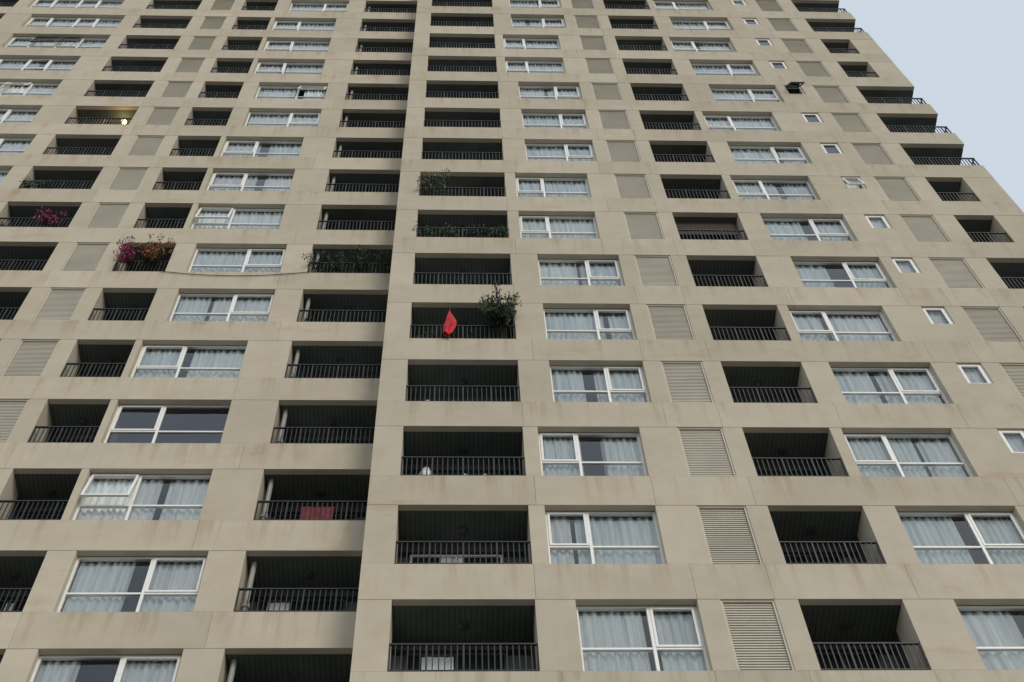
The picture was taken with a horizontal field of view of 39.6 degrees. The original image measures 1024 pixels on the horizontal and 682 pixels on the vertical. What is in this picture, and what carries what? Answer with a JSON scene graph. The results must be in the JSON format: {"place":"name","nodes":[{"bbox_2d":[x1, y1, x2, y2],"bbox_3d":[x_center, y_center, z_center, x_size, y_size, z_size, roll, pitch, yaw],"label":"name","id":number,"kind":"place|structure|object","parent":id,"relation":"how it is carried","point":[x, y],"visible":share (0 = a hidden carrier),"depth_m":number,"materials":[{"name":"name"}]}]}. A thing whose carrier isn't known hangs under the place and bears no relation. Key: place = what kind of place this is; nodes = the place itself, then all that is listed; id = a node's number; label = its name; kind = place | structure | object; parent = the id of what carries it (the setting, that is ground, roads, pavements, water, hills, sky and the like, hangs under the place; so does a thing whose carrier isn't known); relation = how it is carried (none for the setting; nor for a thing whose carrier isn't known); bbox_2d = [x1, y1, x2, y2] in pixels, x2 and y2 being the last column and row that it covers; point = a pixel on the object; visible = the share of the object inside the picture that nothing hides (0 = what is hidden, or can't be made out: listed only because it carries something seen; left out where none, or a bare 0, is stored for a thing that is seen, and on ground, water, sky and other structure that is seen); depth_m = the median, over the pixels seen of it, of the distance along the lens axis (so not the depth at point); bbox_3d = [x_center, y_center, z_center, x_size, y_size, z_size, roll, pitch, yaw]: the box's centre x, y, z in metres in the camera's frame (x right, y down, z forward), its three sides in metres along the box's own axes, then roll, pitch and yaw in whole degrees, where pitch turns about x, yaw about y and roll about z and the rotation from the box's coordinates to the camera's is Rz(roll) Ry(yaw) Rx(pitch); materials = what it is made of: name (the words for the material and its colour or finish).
{"place":"outdoors","nodes":[
{"label":"outdoors","id":0,"kind":"place"},
{"bbox_2d":[477,281,521,338],"bbox_3d":[-0.321,-0.603,35.727,1.190,1.790,1.364,0,-61,-2],"label":"balcony tree","id":1,"kind":"object","parent":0,"point":[497,315],"visible":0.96,"depth_m":35.70,"materials":[{"name":"green plant"}]},
{"bbox_2d":[838,0,1023,211],"label":"sky","id":2,"kind":"structure","parent":0,"point":[964,58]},
{"label":"ground","id":3,"kind":"structure","parent":0,"visible":0},
{"bbox_2d":[0,0,1023,681],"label":"wall panels","id":4,"kind":"object","parent":3,"relation":"on","point":[226,534],"visible":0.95,"depth_m":36.12,"materials":[{"name":"beige concrete"}]},
{"bbox_2d":[161,271,309,275],"bbox_3d":[-7.902,-1.921,40.412,4.256,0.312,0.023,0,-61,-2],"label":"sagging cable","id":5,"kind":"object","parent":4,"relation":"attached to","point":[235,275],"visible":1,"depth_m":40.32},
{"bbox_2d":[227,6,370,681],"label":"drain pipes","id":6,"kind":"object","parent":4,"relation":"attached to","point":[232,669],"visible":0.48,"depth_m":33.27,"materials":[{"name":"plastic"}]},
{"bbox_2d":[301,507,333,518],"bbox_3d":[-4.120,3.736,30.491,1.000,0.687,0.059,0,-61,-2],"label":"red towel","id":7,"kind":"object","parent":4,"relation":"on","point":[314,511],"visible":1,"depth_m":30.59,"materials":[{"name":"red fabric"}]},
{"bbox_2d":[0,2,1023,671],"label":"balcony railings","id":8,"kind":"object","parent":4,"relation":"attached to","point":[432,458],"visible":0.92,"depth_m":35.64,"materials":[{"name":"black metal"}]},
{"bbox_2d":[0,0,1023,670],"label":"louvre panels","id":9,"kind":"object","parent":4,"relation":"attached to","point":[756,636],"visible":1,"depth_m":38.31,"materials":[{"name":"grey metal"}]},
{"bbox_2d":[0,0,1023,681],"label":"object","id":10,"kind":"object","parent":4,"relation":"attached to","point":[118,438],"visible":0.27,"depth_m":39.55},
{"bbox_2d":[0,0,1023,681],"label":"balcony linings","id":11,"kind":"object","parent":10,"relation":"attached to","point":[438,624],"visible":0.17,"depth_m":34.75,"materials":[{"name":"black paint"}]},
{"bbox_2d":[443,308,456,337],"bbox_3d":[-1.552,-0.448,35.522,0.308,1.520,0.177,20,-64,-12],"label":"red flag","id":12,"kind":"object","parent":11,"relation":"attached to","point":[450,323],"visible":1,"depth_m":35.32,"materials":[{"name":"fabric"}]},
{"bbox_2d":[675,221,739,234],"bbox_3d":[5.731,-3.325,41.998,1.900,0.910,0.050,0,-61,-2],"label":"bamboo blind","id":13,"kind":"object","parent":11,"relation":"hanging from","point":[703,225],"visible":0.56,"depth_m":42.06,"materials":[{"name":"brown wood"}]},
{"bbox_2d":[0,1,1023,681],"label":"curtains","id":14,"kind":"object","parent":10,"relation":"attached to","point":[612,629],"visible":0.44,"depth_m":31.66,"materials":[{"name":"white fabric"}]},
{"bbox_2d":[0,0,1023,681],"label":"window frames","id":15,"kind":"structure","parent":10,"relation":"attached to","point":[412,660],"depth_m":34.72,"materials":[{"name":"white metal"}]},
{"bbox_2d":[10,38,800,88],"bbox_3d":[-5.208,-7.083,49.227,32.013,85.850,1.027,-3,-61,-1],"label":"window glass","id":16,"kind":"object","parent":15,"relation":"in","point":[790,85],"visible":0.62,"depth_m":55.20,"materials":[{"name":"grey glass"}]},
{"bbox_2d":[0,1,1023,681],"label":"room backs","id":17,"kind":"object","parent":10,"relation":"on","point":[174,419],"visible":0.12,"depth_m":34.65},
{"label":"planter shelves","id":18,"kind":"object","parent":4,"relation":"attached to","visible":0},
{"bbox_2d":[19,177,34,188],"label":"potted plant","id":19,"kind":"object","parent":18,"relation":"on","point":[28,183],"visible":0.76,"depth_m":45.84,"materials":[{"name":"green plant"}]},
{"bbox_2d":[34,179,50,188],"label":"potted plant","id":20,"kind":"object","parent":18,"relation":"on","point":[39,184],"visible":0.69,"depth_m":45.93,"materials":[{"name":"green plant"}]},
{"bbox_2d":[32,206,66,225],"bbox_3d":[-14.108,-3.578,43.403,0.971,0.973,0.881,0,-61,-2],"label":"bougainvillea plant","id":21,"kind":"object","parent":18,"relation":"in","point":[53,218],"visible":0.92,"depth_m":43.39,"materials":[{"name":"pink plant"}]},
{"bbox_2d":[112,236,145,263],"bbox_3d":[-11.106,-2.361,40.955,0.904,1.325,1.089,20,-64,-12],"label":"bougainvillea plant","id":22,"kind":"object","parent":18,"relation":"in","point":[126,255],"visible":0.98,"depth_m":40.95,"materials":[{"name":"pink plant"}]},
{"bbox_2d":[137,234,174,270],"bbox_3d":[-10.416,-2.599,41.266,0.918,2.054,1.254,39,-69,-20],"label":"flowering shrub","id":23,"kind":"object","parent":18,"relation":"on","point":[150,255],"visible":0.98,"depth_m":41.09,"materials":[{"name":"orange plant"}]},
{"bbox_2d":[290,369,304,377],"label":"potted plant","id":24,"kind":"object","parent":18,"relation":"on","point":[300,374],"visible":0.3,"depth_m":35.84,"materials":[{"name":"green plant"}]},
{"bbox_2d":[303,248,330,272],"bbox_3d":[-5.571,-2.235,40.942,0.726,0.834,0.962,-26,-64,12],"label":"potted plant","id":25,"kind":"object","parent":18,"relation":"on","point":[314,263],"visible":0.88,"depth_m":41.03,"materials":[{"name":"green plant"}]},
{"bbox_2d":[322,251,344,272],"bbox_3d":[-5.142,-2.171,40.999,0.661,0.845,0.946,0,-61,-2],"label":"potted plant","id":26,"kind":"object","parent":18,"relation":"on","point":[339,262],"visible":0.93,"depth_m":41.01,"materials":[{"name":"green plant"}]},
{"bbox_2d":[345,244,370,272],"bbox_3d":[-4.467,-2.206,40.996,0.912,0.831,0.739,-38,-67,17],"label":"potted plant","id":27,"kind":"object","parent":18,"relation":"on","point":[357,263],"visible":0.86,"depth_m":41.02,"materials":[{"name":"green plant"}]},
{"bbox_2d":[353,246,380,272],"bbox_3d":[-4.138,-2.228,41.091,0.660,0.999,0.908,-33,-65,15],"label":"potted plant","id":28,"kind":"object","parent":18,"relation":"on","point":[367,256],"visible":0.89,"depth_m":41.15,"materials":[{"name":"green plant"}]},
{"bbox_2d":[374,247,391,272],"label":"potted plant","id":29,"kind":"object","parent":18,"relation":"on","point":[383,266],"visible":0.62,"depth_m":41.01,"materials":[{"name":"green plant"}]},
{"bbox_2d":[413,328,428,337],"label":"potted plant","id":30,"kind":"object","parent":18,"relation":"on","point":[421,333],"visible":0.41,"depth_m":35.42,"materials":[{"name":"green plant"}]},
{"bbox_2d":[413,221,434,236],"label":"potted plant","id":31,"kind":"object","parent":18,"relation":"on","point":[427,233],"visible":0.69,"depth_m":40.61,"materials":[{"name":"green plant"}]},
{"bbox_2d":[419,467,430,474],"bbox_3d":[-1.816,2.891,30.047,0.352,0.572,0.343,0,-61,-2],"label":"ceramic jar","id":32,"kind":"object","parent":18,"relation":"on","point":[424,470],"visible":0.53,"depth_m":29.97,"materials":[{"name":"white ceramic"}]},
{"bbox_2d":[417,170,435,195],"bbox_3d":[-2.628,-4.628,43.174,0.637,0.856,1.000,0,-61,-2],"label":"potted plant","id":33,"kind":"object","parent":18,"relation":"on","point":[423,185],"visible":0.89,"depth_m":43.25,"materials":[{"name":"green plant"}]},
{"bbox_2d":[429,330,441,337],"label":"potted plant","id":34,"kind":"object","parent":18,"relation":"on","point":[430,335],"visible":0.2,"depth_m":35.34,"materials":[{"name":"green plant"}]},
{"bbox_2d":[431,223,448,236],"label":"potted plant","id":35,"kind":"object","parent":18,"relation":"on","point":[442,232],"visible":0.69,"depth_m":40.57,"materials":[{"name":"green plant"}]},
{"bbox_2d":[433,169,449,195],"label":"potted plant","id":36,"kind":"object","parent":18,"relation":"on","point":[438,184],"visible":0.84,"depth_m":43.26,"materials":[{"name":"green plant"}]},
{"bbox_2d":[445,223,461,236],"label":"potted plant","id":37,"kind":"object","parent":18,"relation":"on","point":[454,233],"visible":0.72,"depth_m":40.59,"materials":[{"name":"green plant"}]},
{"bbox_2d":[463,222,482,237],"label":"potted plant","id":38,"kind":"object","parent":18,"relation":"on","point":[470,233],"visible":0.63,"depth_m":40.57,"materials":[{"name":"green plant"}]},
{"bbox_2d":[476,220,493,237],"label":"potted plant","id":39,"kind":"object","parent":18,"relation":"on","point":[486,232],"visible":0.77,"depth_m":40.63,"materials":[{"name":"green plant"}]},
{"bbox_2d":[492,222,508,237],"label":"potted plant","id":40,"kind":"object","parent":18,"relation":"on","point":[501,231],"visible":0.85,"depth_m":40.63,"materials":[{"name":"green plant"}]}
]}

